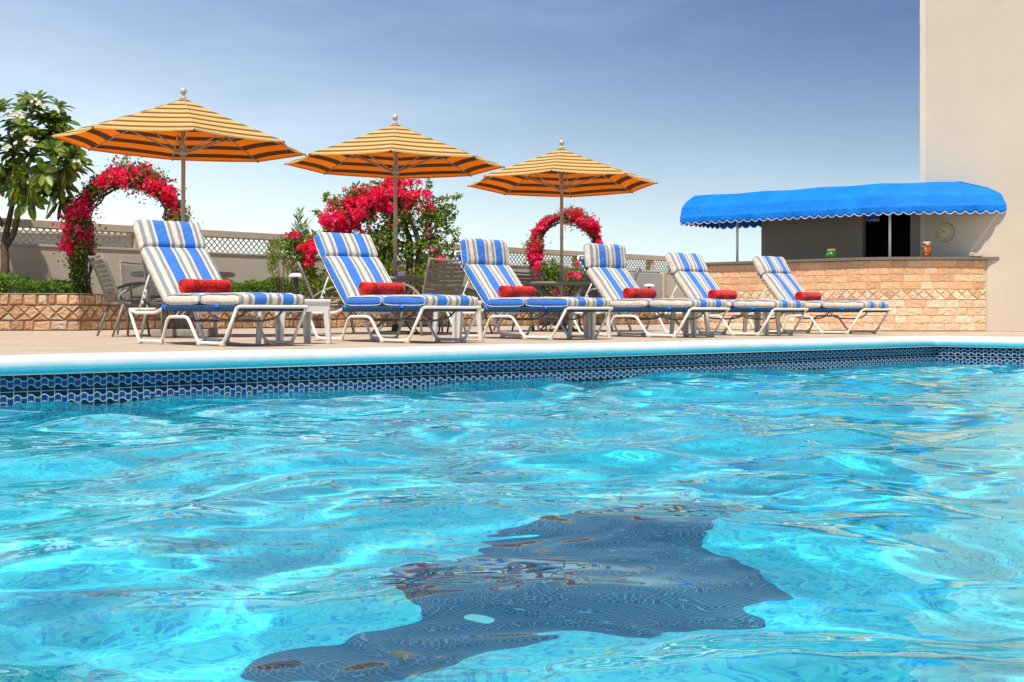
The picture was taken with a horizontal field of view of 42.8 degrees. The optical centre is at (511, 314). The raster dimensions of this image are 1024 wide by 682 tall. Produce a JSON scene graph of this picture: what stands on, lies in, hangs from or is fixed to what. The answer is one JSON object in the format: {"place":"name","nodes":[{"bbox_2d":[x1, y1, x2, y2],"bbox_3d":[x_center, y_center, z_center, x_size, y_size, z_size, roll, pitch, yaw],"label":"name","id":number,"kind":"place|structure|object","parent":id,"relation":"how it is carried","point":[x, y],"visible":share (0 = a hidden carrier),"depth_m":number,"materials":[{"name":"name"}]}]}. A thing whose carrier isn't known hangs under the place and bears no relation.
{"place":"outdoors","nodes":[
{"label":"outdoors","id":0,"kind":"place"},
{"bbox_2d":[0,230,133,375],"bbox_3d":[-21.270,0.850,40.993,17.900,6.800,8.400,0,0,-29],"label":"lattice fence","id":1,"kind":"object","parent":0,"point":[33,236],"depth_m":40.32,"materials":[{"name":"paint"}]},
{"bbox_2d":[0,0,919,270],"label":"sky","id":2,"kind":"structure","parent":0,"point":[691,98],"materials":[{"name":"blue"}]},
{"bbox_2d":[0,346,1023,404],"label":"pool basin","id":3,"kind":"object","parent":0,"point":[106,387],"visible":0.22,"depth_m":9.59,"materials":[{"name":"tile"}]},
{"bbox_2d":[0,360,1023,681],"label":"water","id":4,"kind":"structure","parent":3,"relation":"in","point":[820,524],"depth_m":3.12,"materials":[{"name":"blue liquid"}]},
{"bbox_2d":[0,336,1023,374],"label":"pool coping","id":5,"kind":"object","parent":3,"relation":"on","point":[75,363],"visible":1,"depth_m":9.60,"materials":[{"name":"paint"}]},
{"bbox_2d":[0,324,1023,354],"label":"deck","id":6,"kind":"structure","parent":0,"point":[47,342],"depth_m":13.60,"materials":[{"name":"concrete"}]},
{"bbox_2d":[88,254,164,336],"bbox_3d":[-4.333,-0.205,14.708,0.806,0.919,0.625,0,0,-33],"label":"patio chair","id":7,"kind":"object","parent":6,"relation":"on","point":[108,291],"visible":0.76,"depth_m":14.51,"materials":[{"name":"grey plastic"}]},
{"bbox_2d":[116,260,178,334],"bbox_3d":[-4.435,-0.205,15.868,0.626,0.919,0.806,0,0,-28],"label":"patio chair","id":8,"kind":"object","parent":6,"relation":"on","point":[125,270],"visible":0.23,"depth_m":16.03,"materials":[{"name":"grey plastic"}]},
{"bbox_2d":[140,252,216,338],"bbox_3d":[-3.502,-0.205,13.674,0.625,0.919,0.806,0,0,6],"label":"patio chair","id":9,"kind":"object","parent":6,"relation":"on","point":[159,301],"visible":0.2,"depth_m":13.51,"materials":[{"name":"white metal"}]},
{"bbox_2d":[51,88,305,336],"bbox_3d":[-3.669,-1.135,14.537,2.620,2.770,2.621,0,0,0],"label":"patio umbrella","id":10,"kind":"object","parent":6,"relation":"on","point":[183,129],"visible":0.96,"depth_m":14.53,"materials":[{"name":"fabric"}]},
{"bbox_2d":[130,271,234,336],"bbox_3d":[-3.661,-0.102,14.540,1.136,0.724,1.136,0,0,0],"label":"dining table","id":11,"kind":"object","parent":6,"relation":"on","point":[222,274],"visible":0.16,"depth_m":14.37,"materials":[{"name":"grey metal"}]},
{"bbox_2d":[128,219,308,345],"bbox_3d":[-2.477,-0.285,10.841,0.669,1.069,1.870,0,0,-42],"label":"sun lounger","id":12,"kind":"object","parent":6,"relation":"on","point":[173,253],"visible":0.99,"depth_m":11.02,"materials":[{"name":"fabric"}]},
{"bbox_2d":[178,279,231,292],"bbox_3d":[-2.567,-0.231,10.944,0.445,0.125,0.125,0,9,-43],"label":"rolled towel","id":13,"kind":"object","parent":12,"relation":"on","point":[202,286],"visible":0.95,"depth_m":10.88,"materials":[{"name":"red fabric"}]},
{"bbox_2d":[255,299,331,343],"bbox_3d":[-1.855,0.062,11.098,0.526,0.375,0.366,0,0,-42],"label":"side table","id":14,"kind":"object","parent":6,"relation":"on","point":[319,305],"visible":0.49,"depth_m":11.07,"materials":[{"name":"plastic"}]},
{"bbox_2d":[295,261,354,333],"bbox_3d":[-2.368,-0.205,16.689,0.806,0.919,0.626,0,0,-8],"label":"patio chair","id":15,"kind":"object","parent":6,"relation":"on","point":[332,303],"visible":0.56,"depth_m":16.43,"materials":[{"name":"grey plastic"}]},
{"bbox_2d":[0,218,685,298],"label":"boundary wall","id":16,"kind":"structure","parent":6,"relation":"on","point":[36,261],"depth_m":24.99,"materials":[{"name":"paint"}]},
{"bbox_2d":[629,272,666,297],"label":"wall panel","id":17,"kind":"structure","parent":16,"relation":"attached to","point":[658,281],"depth_m":35.60,"materials":[{"name":"paint"}]},
{"bbox_2d":[0,293,689,330],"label":"stone planter","id":18,"kind":"object","parent":6,"relation":"on","point":[36,312],"visible":0.25,"depth_m":20.82,"materials":[{"name":"stone"}]},
{"bbox_2d":[0,272,77,294],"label":"hedge","id":19,"kind":"object","parent":18,"relation":"in","point":[26,283],"visible":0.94,"depth_m":20.36,"materials":[{"name":"green plant"}]},
{"bbox_2d":[0,90,95,294],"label":"frangipani tree","id":20,"kind":"object","parent":18,"relation":"on","point":[24,189],"visible":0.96,"depth_m":20.33,"materials":[{"name":"green plant"}]},
{"bbox_2d":[47,155,209,294],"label":"flower arch","id":21,"kind":"structure","parent":18,"relation":"on","point":[78,243],"depth_m":20.73,"materials":[{"name":"plant"}]},
{"bbox_2d":[221,276,340,298],"bbox_3d":[-4.175,-0.464,24.451,0.620,0.543,3.932,0,0,41],"label":"hedge","id":22,"kind":"object","parent":18,"relation":"in","point":[255,285],"visible":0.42,"depth_m":23.96,"materials":[{"name":"green plant"}]},
{"bbox_2d":[263,206,312,293],"bbox_3d":[-4.041,-1.094,23.590,0.954,1.733,0.435,0,0,0],"label":"oleander","id":23,"kind":"object","parent":18,"relation":"on","point":[270,248],"visible":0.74,"depth_m":23.56,"materials":[{"name":"green plant"}]},
{"bbox_2d":[289,273,301,293],"bbox_3d":[-3.748,-0.471,22.700,0.280,0.482,0.280,0,0,0],"label":"garden light","id":24,"kind":"object","parent":18,"relation":"on","point":[295,275],"visible":0.78,"depth_m":22.67,"materials":[{"name":"metal"}]},
{"bbox_2d":[276,229,328,298],"bbox_3d":[-3.726,-0.878,23.225,0.967,1.300,0.914,0,0,0],"label":"flowering shrub","id":25,"kind":"object","parent":18,"relation":"in","point":[299,248],"visible":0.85,"depth_m":23.12,"materials":[{"name":"green plant"}]},
{"bbox_2d":[310,178,462,294],"bbox_3d":[-2.460,-1.513,25.515,3.026,2.566,1.124,0,0,0],"label":"bougainvillea","id":26,"kind":"object","parent":18,"relation":"on","point":[355,207],"visible":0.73,"depth_m":25.42,"materials":[{"name":"red plant"}]},
{"bbox_2d":[432,289,477,296],"bbox_3d":[-0.874,-0.421,28.340,0.628,0.431,2.762,0,0,42],"label":"hedge","id":27,"kind":"object","parent":18,"relation":"in","point":[467,293],"visible":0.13,"depth_m":27.94,"materials":[{"name":"green plant"}]},
{"bbox_2d":[524,243,584,294],"bbox_3d":[1.205,-0.955,30.466,1.901,1.457,0.326,0,0,0],"label":"oleander","id":28,"kind":"object","parent":18,"relation":"on","point":[578,267],"visible":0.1,"depth_m":30.46,"materials":[{"name":"green plant"}]},
{"bbox_2d":[530,257,590,296],"bbox_3d":[1.356,-0.725,28.963,1.986,1.073,1.287,0,0,0],"label":"flowering shrub","id":29,"kind":"object","parent":18,"relation":"in","point":[552,272],"visible":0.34,"depth_m":28.77,"materials":[{"name":"green plant"}]},
{"bbox_2d":[521,203,603,291],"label":"flower arch","id":30,"kind":"structure","parent":18,"relation":"on","point":[590,226],"depth_m":30.05,"materials":[{"name":"plant"}]},
{"bbox_2d":[644,284,654,287],"bbox_3d":[3.311,-0.479,31.500,0.280,0.499,0.280,0,0,0],"label":"garden light","id":31,"kind":"object","parent":18,"relation":"on","point":[649,285],"visible":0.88,"depth_m":31.39,"materials":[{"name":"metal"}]},
{"bbox_2d":[284,114,504,333],"bbox_3d":[-1.474,-1.135,16.456,2.562,2.770,2.562,0,0,20],"label":"patio umbrella","id":32,"kind":"object","parent":6,"relation":"on","point":[395,150],"visible":0.96,"depth_m":16.52,"materials":[{"name":"fabric"}]},
{"bbox_2d":[311,232,481,342],"bbox_3d":[-1.122,-0.265,11.954,0.669,1.029,1.870,0,0,-41],"label":"sun lounger","id":33,"kind":"object","parent":6,"relation":"on","point":[351,262],"visible":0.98,"depth_m":12.06,"materials":[{"name":"fabric"}]},
{"bbox_2d":[359,282,404,294],"bbox_3d":[-1.196,-0.231,12.026,0.445,0.125,0.125,0,16,-39],"label":"rolled towel","id":34,"kind":"object","parent":33,"relation":"on","point":[373,288],"visible":0.88,"depth_m":11.96,"materials":[{"name":"red fabric"}]},
{"bbox_2d":[371,276,439,334],"bbox_3d":[-1.472,-0.102,16.460,1.136,0.724,1.136,0,0,0],"label":"dining table","id":35,"kind":"object","parent":6,"relation":"on","point":[412,279],"visible":0.29,"depth_m":16.25,"materials":[{"name":"grey metal"}]},
{"bbox_2d":[399,257,466,335],"bbox_3d":[-0.935,-0.205,15.685,0.626,0.919,0.807,0,0,-32],"label":"patio chair","id":36,"kind":"object","parent":6,"relation":"on","point":[449,283],"visible":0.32,"depth_m":15.43,"materials":[{"name":"plastic"}]},
{"bbox_2d":[431,301,482,340],"bbox_3d":[-0.513,0.062,12.255,0.336,0.375,0.356,0,0,-42],"label":"side table","id":37,"kind":"object","parent":6,"relation":"on","point":[457,321],"visible":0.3,"depth_m":12.21,"materials":[{"name":"plastic"}]},
{"bbox_2d":[436,287,492,333],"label":"patio chair","id":38,"kind":"object","parent":6,"relation":"on","point":[469,290],"visible":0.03,"depth_m":17.13,"materials":[{"name":"white metal"}]},
{"bbox_2d":[493,288,542,331],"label":"patio chair","id":39,"kind":"object","parent":6,"relation":"on","point":[531,316],"visible":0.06,"depth_m":18.65,"materials":[{"name":"grey plastic"}]},
{"bbox_2d":[446,238,612,339],"bbox_3d":[0.144,-0.276,13.469,0.669,1.052,1.870,0,0,-42],"label":"sun lounger","id":40,"kind":"object","parent":6,"relation":"on","point":[486,268],"visible":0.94,"depth_m":13.58,"materials":[{"name":"fabric"}]},
{"bbox_2d":[498,285,535,296],"bbox_3d":[0.058,-0.231,13.529,0.445,0.125,0.125,0,9,-43],"label":"rolled towel","id":41,"kind":"object","parent":40,"relation":"on","point":[516,291],"visible":0.92,"depth_m":13.46,"materials":[{"name":"red fabric"}]},
{"bbox_2d":[511,271,566,330],"bbox_3d":[0.388,-0.205,19.817,0.625,0.919,0.807,0,0,-30],"label":"patio chair","id":42,"kind":"object","parent":6,"relation":"on","point":[537,277],"visible":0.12,"depth_m":20.11,"materials":[{"name":"plastic"}]},
{"bbox_2d":[522,281,593,331],"bbox_3d":[0.719,-0.102,18.890,1.136,0.724,1.136,0,0,0],"label":"dining table","id":43,"kind":"object","parent":6,"relation":"on","point":[559,283],"visible":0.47,"depth_m":18.61,"materials":[{"name":"metal"}]},
{"bbox_2d":[467,140,657,331],"bbox_3d":[0.718,-1.135,18.878,2.562,2.770,2.560,0,0,-14],"label":"patio umbrella","id":44,"kind":"object","parent":6,"relation":"on","point":[561,172],"visible":0.99,"depth_m":19.13,"materials":[{"name":"fabric"}]},
{"bbox_2d":[556,274,612,330],"bbox_3d":[1.131,-0.205,19.759,0.626,0.919,0.806,0,0,40],"label":"patio chair","id":45,"kind":"object","parent":6,"relation":"on","point":[594,294],"visible":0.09,"depth_m":20.00,"materials":[{"name":"plastic"}]},
{"bbox_2d":[567,302,611,338],"bbox_3d":[0.791,0.062,13.354,0.286,0.375,0.356,0,0,-42],"label":"side table","id":46,"kind":"object","parent":6,"relation":"on","point":[589,322],"visible":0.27,"depth_m":13.30,"materials":[{"name":"plastic"}]},
{"bbox_2d":[585,267,641,331],"bbox_3d":[1.455,-0.205,18.695,0.807,0.919,0.625,0,0,4],"label":"patio chair","id":47,"kind":"object","parent":6,"relation":"on","point":[634,277],"visible":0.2,"depth_m":18.41,"materials":[{"name":"metal"}]},
{"bbox_2d":[573,243,729,337],"bbox_3d":[1.506,-0.281,14.622,0.669,1.063,1.870,0,0,-42],"label":"sun lounger","id":48,"kind":"object","parent":6,"relation":"on","point":[609,275],"visible":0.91,"depth_m":14.74,"materials":[{"name":"fabric"}]},
{"bbox_2d":[623,288,656,298],"bbox_3d":[1.442,-0.231,14.703,0.445,0.125,0.125,0,6,-40],"label":"rolled towel","id":49,"kind":"object","parent":48,"relation":"on","point":[628,293],"visible":0.91,"depth_m":14.63,"materials":[{"name":"red fabric"}]},
{"bbox_2d":[669,312,709,336],"bbox_3d":[1.978,0.062,14.532,0.276,0.375,0.356,0,0,-42],"label":"side table","id":50,"kind":"object","parent":6,"relation":"on","point":[693,326],"visible":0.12,"depth_m":14.48,"materials":[{"name":"plastic"}]},
{"bbox_2d":[655,252,808,335],"bbox_3d":[2.620,-0.258,15.774,0.669,1.016,1.870,0,0,-41],"label":"sun lounger","id":51,"kind":"object","parent":6,"relation":"on","point":[691,275],"visible":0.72,"depth_m":15.93,"materials":[{"name":"fabric"}]},
{"bbox_2d":[708,290,736,298],"bbox_3d":[2.565,-0.231,15.877,0.445,0.125,0.125,0,40,-43],"label":"rolled towel","id":52,"kind":"object","parent":51,"relation":"on","point":[722,294],"visible":0.84,"depth_m":15.79,"materials":[{"name":"red fabric"}]},
{"bbox_2d":[742,312,780,335],"bbox_3d":[2.956,0.062,15.457,0.276,0.375,0.356,0,0,-42],"label":"side table","id":53,"kind":"object","parent":6,"relation":"on","point":[765,315],"visible":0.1,"depth_m":15.44,"materials":[{"name":"plastic"}]},
{"bbox_2d":[749,256,891,333],"bbox_3d":[3.982,-0.267,17.120,0.669,1.034,1.870,0,0,-42],"label":"sun lounger","id":54,"kind":"object","parent":6,"relation":"on","point":[778,278],"visible":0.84,"depth_m":17.24,"materials":[{"name":"fabric"}]},
{"bbox_2d":[795,292,820,300],"bbox_3d":[3.903,-0.231,17.188,0.445,0.125,0.125,0,30,-42],"label":"rolled towel","id":55,"kind":"object","parent":54,"relation":"on","point":[807,296],"visible":0.95,"depth_m":17.10,"materials":[{"name":"red fabric"}]},
{"bbox_2d":[761,212,919,259],"bbox_3d":[5.919,-0.770,21.709,2.972,2.040,1.920,0,0,42],"label":"bar room","id":56,"kind":"object","parent":6,"relation":"on","point":[853,236],"visible":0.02,"depth_m":21.52,"materials":[{"name":"grey paint"}]},
{"bbox_2d":[680,181,1006,260],"bbox_3d":[5.146,-1.417,20.518,5.087,1.155,1.405,0,0,39],"label":"awning","id":57,"kind":"object","parent":56,"relation":"attached to","point":[872,202],"visible":0.99,"depth_m":19.91,"materials":[{"name":"fabric"}]},
{"bbox_2d":[697,257,998,330],"bbox_3d":[4.944,-0.295,20.312,5.035,1.090,1.470,0,0,31],"label":"bar counter","id":58,"kind":"object","parent":6,"relation":"on","point":[932,293],"visible":0.69,"depth_m":19.25,"materials":[{"name":"stone"}]},
{"bbox_2d":[825,249,837,257],"bbox_3d":[4.882,-0.917,19.950,0.190,0.154,0.190,0,0,0],"label":"glass jar","id":59,"kind":"object","parent":58,"relation":"on","point":[831,253],"visible":0.8,"depth_m":19.88,"materials":[{"name":"green glass"}]},
{"bbox_2d":[922,242,930,256],"bbox_3d":[6.178,-0.958,19.450,0.124,0.236,0.124,0,0,0],"label":"candy jar","id":60,"kind":"object","parent":58,"relation":"on","point":[926,249],"visible":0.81,"depth_m":19.40,"materials":[{"name":"multicoloured glass"}]},
{"bbox_2d":[968,252,982,256],"bbox_3d":[6.839,-0.874,19.250,0.210,0.071,0.210,0,0,-17],"label":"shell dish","id":61,"kind":"object","parent":58,"relation":"on","point":[970,255],"visible":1,"depth_m":19.18,"materials":[{"name":"beige ceramic"}]},
{"bbox_2d":[410,263,677,362],"bbox_3d":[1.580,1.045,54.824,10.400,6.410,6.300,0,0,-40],"label":"decorative tile","id":62,"kind":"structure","parent":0,"point":[540,358],"depth_m":53.00,"materials":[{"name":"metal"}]},
{"bbox_2d":[151,346,998,370],"bbox_3d":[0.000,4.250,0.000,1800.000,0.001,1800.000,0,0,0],"label":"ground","id":63,"kind":"structure","parent":0,"point":[700,353],"depth_m":112.37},
{"bbox_2d":[920,0,1023,330],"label":"tower","id":64,"kind":"structure","parent":0,"point":[971,91],"depth_m":19.35,"materials":[{"name":"paint"}]},
{"bbox_2d":[937,223,954,241],"bbox_3d":[6.559,-1.235,19.750,0.034,0.288,0.288,0,0,-42],"label":"wall clock","id":65,"kind":"object","parent":64,"relation":"attached to","point":[945,232],"depth_m":19.74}
]}

